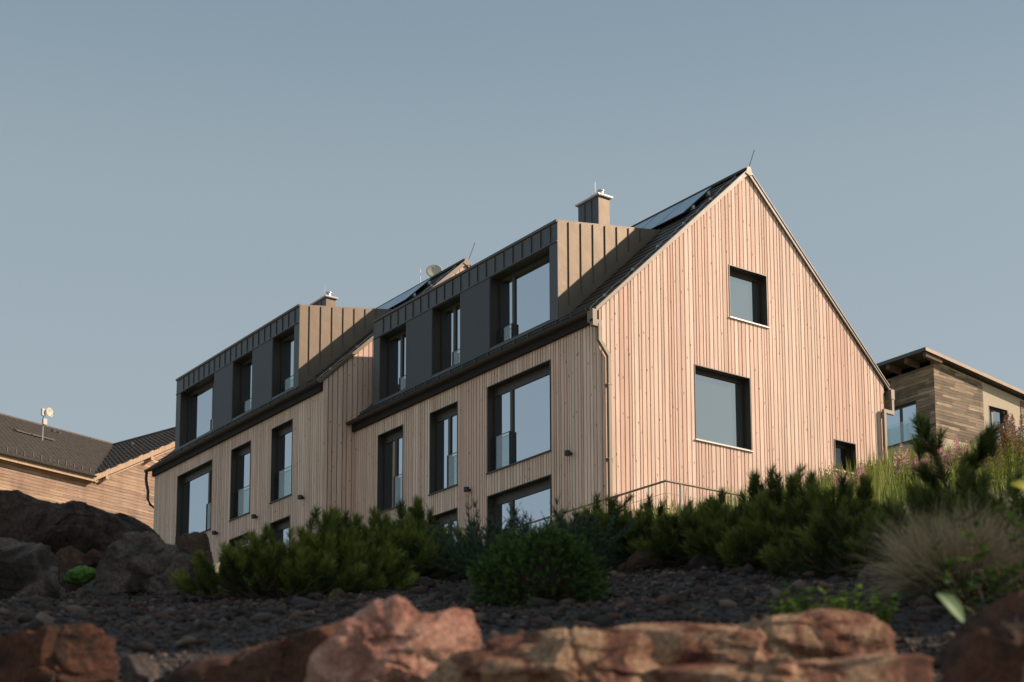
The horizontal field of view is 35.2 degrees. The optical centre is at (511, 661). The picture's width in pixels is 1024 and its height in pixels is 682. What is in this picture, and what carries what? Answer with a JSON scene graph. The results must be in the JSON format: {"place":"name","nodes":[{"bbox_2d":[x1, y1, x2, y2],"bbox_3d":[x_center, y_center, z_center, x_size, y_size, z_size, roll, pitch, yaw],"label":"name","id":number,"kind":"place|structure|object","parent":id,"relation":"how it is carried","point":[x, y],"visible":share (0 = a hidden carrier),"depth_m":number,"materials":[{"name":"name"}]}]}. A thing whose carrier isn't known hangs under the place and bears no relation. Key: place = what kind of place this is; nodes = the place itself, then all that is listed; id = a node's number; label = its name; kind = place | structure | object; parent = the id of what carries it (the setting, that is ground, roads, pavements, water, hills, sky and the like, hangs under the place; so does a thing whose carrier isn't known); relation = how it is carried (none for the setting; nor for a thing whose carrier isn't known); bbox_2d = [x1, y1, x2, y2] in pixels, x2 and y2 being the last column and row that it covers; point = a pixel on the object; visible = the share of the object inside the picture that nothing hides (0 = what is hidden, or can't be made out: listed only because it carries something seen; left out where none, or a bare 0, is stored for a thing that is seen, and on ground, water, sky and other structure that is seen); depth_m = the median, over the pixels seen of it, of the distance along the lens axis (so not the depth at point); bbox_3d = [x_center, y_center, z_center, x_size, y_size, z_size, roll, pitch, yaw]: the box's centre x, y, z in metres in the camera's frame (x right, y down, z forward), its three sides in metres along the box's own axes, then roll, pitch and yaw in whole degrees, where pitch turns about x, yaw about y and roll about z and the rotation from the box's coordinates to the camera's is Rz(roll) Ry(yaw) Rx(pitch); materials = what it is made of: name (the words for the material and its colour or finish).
{"place":"outdoors","nodes":[
{"label":"outdoors","id":0,"kind":"place"},
{"bbox_2d":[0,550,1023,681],"bbox_3d":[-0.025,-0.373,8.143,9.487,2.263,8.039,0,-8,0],"label":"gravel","id":1,"kind":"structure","parent":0,"point":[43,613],"depth_m":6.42,"materials":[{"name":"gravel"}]},
{"bbox_2d":[0,474,1023,681],"bbox_3d":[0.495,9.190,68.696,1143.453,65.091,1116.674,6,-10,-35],"label":"ground","id":2,"kind":"structure","parent":0,"point":[937,632],"depth_m":5.62,"materials":[{"name":"grey gravel"}]},
{"bbox_2d":[0,538,61,600],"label":"boulder","id":3,"kind":"object","parent":2,"relation":"on","point":[29,569],"visible":0.7,"depth_m":9.04,"materials":[{"name":"grey stone"}]},
{"bbox_2d":[0,623,118,681],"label":"boulder","id":4,"kind":"object","parent":2,"relation":"on","point":[82,652],"visible":1,"depth_m":4.34,"materials":[{"name":"brown stone"}]},
{"bbox_2d":[56,546,83,592],"bbox_3d":[-2.706,-0.564,10.000,0.236,0.300,0.137,1,-8,-9],"label":"boulder","id":5,"kind":"object","parent":2,"relation":"on","point":[70,557],"visible":0.58,"depth_m":9.97,"materials":[{"name":"stone"}]},
{"bbox_2d":[0,491,155,579],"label":"boulder","id":6,"kind":"object","parent":2,"relation":"on","point":[54,525],"visible":0.46,"depth_m":11.54,"materials":[{"name":"grey stone"}]},
{"bbox_2d":[64,565,96,585],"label":"cushion plant","id":7,"kind":"object","parent":2,"relation":"on","point":[81,575],"visible":0.99,"depth_m":9.46,"materials":[{"name":"green plant"}]},
{"bbox_2d":[0,408,174,528],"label":"tiled house","id":8,"kind":"structure","parent":2,"relation":"on","point":[43,460],"depth_m":76.48,"materials":[{"name":"beige wood"}]},
{"bbox_2d":[82,549,101,566],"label":"boulder","id":9,"kind":"object","parent":2,"relation":"on","point":[91,558],"visible":0.89,"depth_m":9.88,"materials":[{"name":"brown stone"}]},
{"bbox_2d":[120,653,159,681],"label":"boulder","id":10,"kind":"object","parent":2,"relation":"on","point":[141,667],"visible":0.98,"depth_m":4.33,"materials":[{"name":"grey stone"}]},
{"bbox_2d":[91,531,213,595],"bbox_3d":[-2.072,-0.478,9.394,0.791,0.585,0.320,0,-8,0],"label":"boulder","id":11,"kind":"object","parent":2,"relation":"on","point":[135,563],"visible":0.6,"depth_m":9.30,"materials":[{"name":"grey stone"}]},
{"bbox_2d":[175,532,212,565],"bbox_3d":[-2.155,-0.725,10.996,0.245,0.324,0.147,-3,-9,21],"label":"boulder","id":12,"kind":"object","parent":2,"relation":"on","point":[192,541],"visible":0.45,"depth_m":10.97,"materials":[{"name":"stone"}]},
{"bbox_2d":[219,545,259,583],"bbox_3d":[-1.779,-0.613,10.684,0.212,0.349,0.351,39,-40,-77],"label":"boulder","id":13,"kind":"object","parent":2,"relation":"on","point":[234,547],"visible":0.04,"depth_m":10.62,"materials":[{"name":"grey stone"}]},
{"bbox_2d":[155,620,342,681],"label":"boulder","id":14,"kind":"object","parent":2,"relation":"on","point":[285,659],"visible":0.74,"depth_m":4.21,"materials":[{"name":"brown stone"}]},
{"bbox_2d":[166,520,387,598],"bbox_3d":[-1.271,-0.519,8.848,1.198,0.498,1.209,-6,-10,37],"label":"pine shrub","id":15,"kind":"object","parent":2,"relation":"on","point":[234,564],"visible":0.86,"depth_m":8.61,"materials":[{"name":"green plant"}]},
{"bbox_2d":[144,243,474,562],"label":"gabled house","id":16,"kind":"structure","parent":2,"relation":"on","point":[266,412],"depth_m":52.61,"materials":[{"name":"beige wood"}]},
{"bbox_2d":[176,459,212,536],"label":"window","id":17,"kind":"structure","parent":16,"relation":"in","point":[194,486],"depth_m":57.15,"materials":[{"name":"glass"}]},
{"bbox_2d":[179,373,213,446],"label":"dormer window","id":18,"kind":"structure","parent":16,"relation":"in","point":[197,402],"depth_m":57.83,"materials":[{"name":"glass"}]},
{"bbox_2d":[229,533,247,547],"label":"window","id":19,"kind":"structure","parent":16,"relation":"in","point":[232,543],"depth_m":53.80,"materials":[{"name":"brown metal"}]},
{"bbox_2d":[228,440,250,521],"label":"window","id":20,"kind":"structure","parent":16,"relation":"in","point":[240,455],"depth_m":54.22,"materials":[{"name":"glass"}]},
{"bbox_2d":[232,351,251,418],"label":"dormer window","id":21,"kind":"structure","parent":16,"relation":"in","point":[242,367],"depth_m":54.82,"materials":[{"name":"brown metal"}]},
{"bbox_2d":[269,515,289,544],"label":"window","id":22,"kind":"structure","parent":16,"relation":"in","point":[279,525],"depth_m":51.49,"materials":[{"name":"black glass"}]},
{"bbox_2d":[269,418,292,503],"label":"window","id":23,"kind":"structure","parent":16,"relation":"in","point":[282,434],"depth_m":51.87,"materials":[{"name":"grey glass"}]},
{"bbox_2d":[272,325,294,397],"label":"dormer window","id":24,"kind":"structure","parent":16,"relation":"in","point":[283,343],"depth_m":52.48,"materials":[{"name":"brown metal"}]},
{"bbox_2d":[230,504,420,595],"bbox_3d":[-1.105,-0.586,9.106,1.068,0.589,1.013,5,-9,-30],"label":"pine shrub","id":25,"kind":"object","parent":2,"relation":"on","point":[333,539],"visible":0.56,"depth_m":8.90,"materials":[{"name":"green plant"}]},
{"bbox_2d":[328,588,347,600],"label":"stone","id":26,"kind":"object","parent":2,"relation":"on","point":[335,594],"visible":0.59,"depth_m":8.28,"materials":[{"name":"brown stone"}]},
{"bbox_2d":[289,507,411,578],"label":"pine shrub","id":27,"kind":"object","parent":2,"relation":"on","point":[356,518],"visible":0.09,"depth_m":9.54,"materials":[{"name":"green plant"}]},
{"bbox_2d":[315,504,456,580],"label":"pine shrub","id":28,"kind":"object","parent":2,"relation":"on","point":[382,528],"visible":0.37,"depth_m":9.46,"materials":[{"name":"green plant"}]},
{"bbox_2d":[305,595,480,681],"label":"boulder","id":29,"kind":"object","parent":2,"relation":"on","point":[394,638],"visible":0.9,"depth_m":3.92,"materials":[{"name":"stone"}]},
{"bbox_2d":[416,577,432,585],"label":"stone","id":30,"kind":"object","parent":2,"relation":"on","point":[423,581],"visible":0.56,"depth_m":9.18,"materials":[{"name":"grey stone"}]},
{"bbox_2d":[388,493,467,575],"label":"pine shrub","id":31,"kind":"object","parent":2,"relation":"on","point":[418,510],"visible":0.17,"depth_m":10.06,"materials":[{"name":"green plant"}]},
{"bbox_2d":[379,508,511,575],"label":"pine shrub","id":32,"kind":"object","parent":2,"relation":"on","point":[429,519],"visible":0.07,"depth_m":9.68,"materials":[{"name":"green plant"}]},
{"bbox_2d":[401,492,555,577],"bbox_3d":[-0.179,-0.680,9.269,0.784,0.493,0.874,7,-11,-43],"label":"juniper shrub","id":33,"kind":"object","parent":2,"relation":"on","point":[458,554],"visible":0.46,"depth_m":9.17,"materials":[{"name":"green plant"}]},
{"bbox_2d":[465,520,612,606],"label":"spruce shrub","id":34,"kind":"object","parent":2,"relation":"on","point":[585,585],"visible":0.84,"depth_m":6.80,"materials":[{"name":"green plant"}]},
{"bbox_2d":[462,489,615,573],"bbox_3d":[0.161,-0.712,9.474,0.742,0.466,0.826,-6,-10,33],"label":"juniper shrub","id":35,"kind":"object","parent":2,"relation":"on","point":[522,520],"visible":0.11,"depth_m":9.36,"materials":[{"name":"green plant"}]},
{"bbox_2d":[429,628,659,681],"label":"boulder","id":36,"kind":"object","parent":2,"relation":"on","point":[569,655],"visible":1,"depth_m":3.65,"materials":[{"name":"brown stone"}]},
{"bbox_2d":[529,501,643,566],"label":"juniper shrub","id":37,"kind":"object","parent":2,"relation":"on","point":[590,536],"visible":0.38,"depth_m":9.49,"materials":[{"name":"green plant"}]},
{"bbox_2d":[542,491,678,564],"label":"pine shrub","id":38,"kind":"object","parent":2,"relation":"on","point":[623,520],"visible":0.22,"depth_m":9.88,"materials":[{"name":"green plant"}]},
{"bbox_2d":[480,480,751,538],"bbox_3d":[2.458,-2.565,37.912,3.525,1.375,7.525,6,-10,-35],"label":"terrace railing","id":39,"kind":"object","parent":2,"relation":"on","point":[657,483],"visible":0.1,"depth_m":34.56,"materials":[{"name":"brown metal"}]},
{"bbox_2d":[346,150,894,544],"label":"gabled house","id":40,"kind":"structure","parent":2,"relation":"on","point":[707,337],"depth_m":43.46,"materials":[{"name":"beige wood"}]},
{"bbox_2d":[377,424,402,513],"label":"window","id":41,"kind":"structure","parent":40,"relation":"in","point":[390,443],"depth_m":48.45,"materials":[{"name":"grey glass"}]},
{"bbox_2d":[379,323,405,400],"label":"dormer window","id":42,"kind":"structure","parent":40,"relation":"in","point":[392,366],"depth_m":48.99,"materials":[{"name":"brown metal"}]},
{"bbox_2d":[428,401,457,495],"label":"window","id":43,"kind":"structure","parent":40,"relation":"in","point":[443,451],"depth_m":46.11,"materials":[{"name":"grey glass"}]},
{"bbox_2d":[433,507,457,540],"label":"window","id":44,"kind":"structure","parent":40,"relation":"in","point":[445,515],"depth_m":45.55,"materials":[{"name":"glass"}]},
{"bbox_2d":[432,294,459,375],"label":"dormer window","id":45,"kind":"structure","parent":40,"relation":"in","point":[445,316],"depth_m":46.64,"materials":[{"name":"brown metal"}]},
{"bbox_2d":[485,359,551,474],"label":"window","id":46,"kind":"structure","parent":40,"relation":"in","point":[518,405],"depth_m":43.17,"materials":[{"name":"glass"}]},
{"bbox_2d":[487,474,551,537],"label":"window","id":47,"kind":"structure","parent":40,"relation":"in","point":[535,495],"depth_m":42.59,"materials":[{"name":"glass"}]},
{"bbox_2d":[490,246,549,347],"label":"dormer window","id":48,"kind":"structure","parent":40,"relation":"in","point":[520,293],"depth_m":43.75,"materials":[{"name":"glass"}]},
{"bbox_2d":[694,364,753,451],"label":"window","id":49,"kind":"structure","parent":40,"relation":"in","point":[722,398],"depth_m":42.86,"materials":[{"name":"glass"}]},
{"bbox_2d":[728,264,769,328],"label":"window","id":50,"kind":"structure","parent":40,"relation":"in","point":[748,300],"depth_m":43.91,"materials":[{"name":"glass"}]},
{"bbox_2d":[834,439,856,473],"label":"window","id":51,"kind":"structure","parent":40,"relation":"in","point":[842,449],"depth_m":45.43,"materials":[{"name":"black glass"}]},
{"bbox_2d":[580,493,702,559],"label":"pine shrub","id":52,"kind":"object","parent":2,"relation":"on","point":[646,518],"visible":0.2,"depth_m":9.88,"materials":[{"name":"green plant"}]},
{"bbox_2d":[625,549,665,570],"bbox_3d":[0.790,-0.597,9.582,0.235,0.150,0.160,3,-9,-19],"label":"stone","id":53,"kind":"object","parent":2,"relation":"on","point":[638,559],"visible":0.67,"depth_m":9.52,"materials":[{"name":"brown stone"}]},
{"bbox_2d":[618,497,730,561],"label":"pine shrub","id":54,"kind":"object","parent":2,"relation":"on","point":[691,507],"visible":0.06,"depth_m":10.00,"materials":[{"name":"green plant"}]},
{"bbox_2d":[625,485,754,566],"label":"pine shrub","id":55,"kind":"object","parent":2,"relation":"on","point":[668,548],"visible":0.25,"depth_m":9.43,"materials":[{"name":"green plant"}]},
{"bbox_2d":[686,552,721,571],"bbox_3d":[1.107,-0.527,9.300,0.218,0.214,0.157,-2,-8,13],"label":"stone","id":56,"kind":"object","parent":2,"relation":"on","point":[697,562],"visible":0.34,"depth_m":9.24,"materials":[{"name":"grey stone"}]},
{"bbox_2d":[729,566,741,571],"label":"stone","id":57,"kind":"object","parent":2,"relation":"on","point":[734,569],"visible":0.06,"depth_m":8.89,"materials":[{"name":"brown stone"}]},
{"bbox_2d":[607,609,897,667],"bbox_3d":[0.585,-0.043,3.944,0.732,0.170,0.222,2,-8,-13],"label":"boulder","id":58,"kind":"object","parent":2,"relation":"on","point":[812,635],"visible":0.64,"depth_m":3.89,"materials":[{"name":"brown stone"}]},
{"bbox_2d":[679,462,838,567],"bbox_3d":[1.472,-0.801,9.285,1.022,0.685,1.035,2,-9,-18],"label":"pine shrub","id":59,"kind":"object","parent":2,"relation":"on","point":[755,490],"visible":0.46,"depth_m":9.19,"materials":[{"name":"green plant"}]},
{"bbox_2d":[638,654,933,681],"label":"boulder","id":60,"kind":"object","parent":2,"relation":"on","point":[885,668],"visible":1,"depth_m":3.46,"materials":[{"name":"brown stone"}]},
{"bbox_2d":[765,597,812,611],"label":"leafy plant","id":61,"kind":"object","parent":2,"relation":"on","point":[782,607],"visible":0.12,"depth_m":5.05,"materials":[{"name":"green plant"}]},
{"bbox_2d":[701,468,882,570],"bbox_3d":[1.708,-0.747,8.867,1.135,0.660,1.196,-6,-10,33],"label":"pine shrub","id":62,"kind":"object","parent":2,"relation":"on","point":[741,543],"visible":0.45,"depth_m":8.61,"materials":[{"name":"green plant"}]},
{"bbox_2d":[577,429,1023,536],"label":"meadow grass","id":63,"kind":"structure","parent":2,"relation":"on","point":[883,481],"depth_m":29.19,"materials":[{"name":"green plant"}]},
{"bbox_2d":[776,580,869,612],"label":"leafy plant","id":64,"kind":"object","parent":2,"relation":"on","point":[793,601],"visible":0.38,"depth_m":5.09,"materials":[{"name":"green plant"}]},
{"bbox_2d":[818,465,848,481],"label":"meadow bush","id":65,"kind":"object","parent":2,"relation":"on","point":[831,472],"visible":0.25,"depth_m":43.13,"materials":[{"name":"green plant"}]},
{"bbox_2d":[762,470,927,570],"bbox_3d":[1.798,-0.694,8.493,0.948,0.635,0.960,4,-9,-26],"label":"pine shrub","id":66,"kind":"object","parent":2,"relation":"on","point":[864,498],"visible":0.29,"depth_m":8.43,"materials":[{"name":"green plant"}]},
{"bbox_2d":[832,463,864,497],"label":"fireweed","id":67,"kind":"object","parent":2,"relation":"on","point":[856,475],"visible":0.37,"depth_m":26.24,"materials":[{"name":"pink plant"}]},
{"bbox_2d":[823,588,899,624],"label":"leafy plant","id":68,"kind":"object","parent":2,"relation":"on","point":[886,617],"visible":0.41,"depth_m":4.96,"materials":[{"name":"green plant"}]},
{"bbox_2d":[856,457,892,473],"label":"meadow bush","id":69,"kind":"object","parent":2,"relation":"on","point":[871,464],"visible":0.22,"depth_m":44.34,"materials":[{"name":"green plant"}]},
{"bbox_2d":[857,564,894,581],"bbox_3d":[1.712,-0.382,7.602,0.190,0.154,0.102,-1,-8,9],"label":"stone","id":70,"kind":"object","parent":2,"relation":"on","point":[863,578],"visible":0.18,"depth_m":7.57,"materials":[{"name":"grey stone"}]},
{"bbox_2d":[752,482,1015,578],"bbox_3d":[1.903,-0.619,8.093,1.380,0.568,1.367,-1,-8,7],"label":"pine shrub","id":71,"kind":"object","parent":2,"relation":"on","point":[818,535],"visible":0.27,"depth_m":7.95,"materials":[{"name":"green plant"}]},
{"bbox_2d":[890,443,931,489],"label":"fireweed","id":72,"kind":"object","parent":2,"relation":"on","point":[898,462],"visible":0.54,"depth_m":27.23,"materials":[{"name":"pink plant"}]},
{"bbox_2d":[913,451,944,493],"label":"fireweed","id":73,"kind":"object","parent":2,"relation":"on","point":[931,467],"visible":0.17,"depth_m":27.35,"materials":[{"name":"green plant"}]},
{"bbox_2d":[839,459,1023,578],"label":"pine shrub","id":74,"kind":"object","parent":2,"relation":"on","point":[979,489],"visible":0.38,"depth_m":7.65,"materials":[{"name":"green plant"}]},
{"bbox_2d":[841,487,1023,603],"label":"grass tuft","id":75,"kind":"object","parent":2,"relation":"on","point":[916,582],"visible":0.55,"depth_m":5.54,"materials":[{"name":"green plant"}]},
{"bbox_2d":[923,434,969,486],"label":"fireweed","id":76,"kind":"object","parent":2,"relation":"on","point":[954,454],"visible":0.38,"depth_m":27.36,"materials":[{"name":"pink plant"}]},
{"bbox_2d":[876,347,1023,455],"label":"monopitch house","id":77,"kind":"structure","parent":2,"relation":"on","point":[962,400],"depth_m":86.58,"materials":[{"name":"wood cladding"},{"name":"plaster"},{"name":"glass"}]},
{"bbox_2d":[886,400,916,446],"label":"window","id":78,"kind":"structure","parent":77,"relation":"in","point":[899,426],"depth_m":86.97,"materials":[{"name":"glass"}]},
{"bbox_2d":[989,405,1007,441],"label":"window","id":79,"kind":"structure","parent":77,"relation":"in","point":[996,414],"depth_m":88.46,"materials":[{"name":"glass"}]},
{"bbox_2d":[904,408,1004,514],"bbox_3d":[2.362,-0.895,8.617,0.537,0.928,0.405,-2,-8,11],"label":"pine sapling","id":80,"kind":"object","parent":2,"relation":"on","point":[923,444],"visible":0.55,"depth_m":8.60,"materials":[{"name":"green plant"}]},
{"bbox_2d":[912,500,1023,622],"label":"leafy bush","id":81,"kind":"object","parent":2,"relation":"on","point":[991,570],"visible":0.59,"depth_m":4.59,"materials":[{"name":"green plant"}]},
{"bbox_2d":[1010,480,1023,489],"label":"yellow leaf","id":82,"kind":"object","parent":81,"relation":"attached to","point":[1019,484],"visible":1,"depth_m":4.19,"materials":[{"name":"yellow plant"}]},
{"bbox_2d":[938,590,1023,681],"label":"boulder","id":83,"kind":"object","parent":2,"relation":"on","point":[986,644],"visible":1,"depth_m":3.26,"materials":[{"name":"brown stone"}]},
{"bbox_2d":[972,442,1006,491],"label":"fireweed","id":84,"kind":"object","parent":2,"relation":"on","point":[989,464],"visible":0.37,"depth_m":26.37,"materials":[{"name":"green plant"}]},
{"bbox_2d":[989,411,1023,492],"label":"fireweed","id":85,"kind":"object","parent":2,"relation":"on","point":[1006,450],"visible":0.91,"depth_m":25.30,"materials":[{"name":"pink plant"}]},
{"bbox_2d":[997,414,1023,479],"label":"fireweed","id":86,"kind":"object","parent":2,"relation":"on","point":[1020,458],"visible":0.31,"depth_m":27.44,"materials":[{"name":"pink plant"}]},
{"bbox_2d":[0,0,1023,442],"label":"sky","id":87,"kind":"structure","parent":0,"point":[178,177],"materials":[{"name":"blue"}]},
{"bbox_2d":[937,593,964,622],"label":"broad leaf","id":88,"kind":"object","parent":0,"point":[952,604],"visible":1,"depth_m":3.49,"materials":[{"name":"green plant"}]}
]}

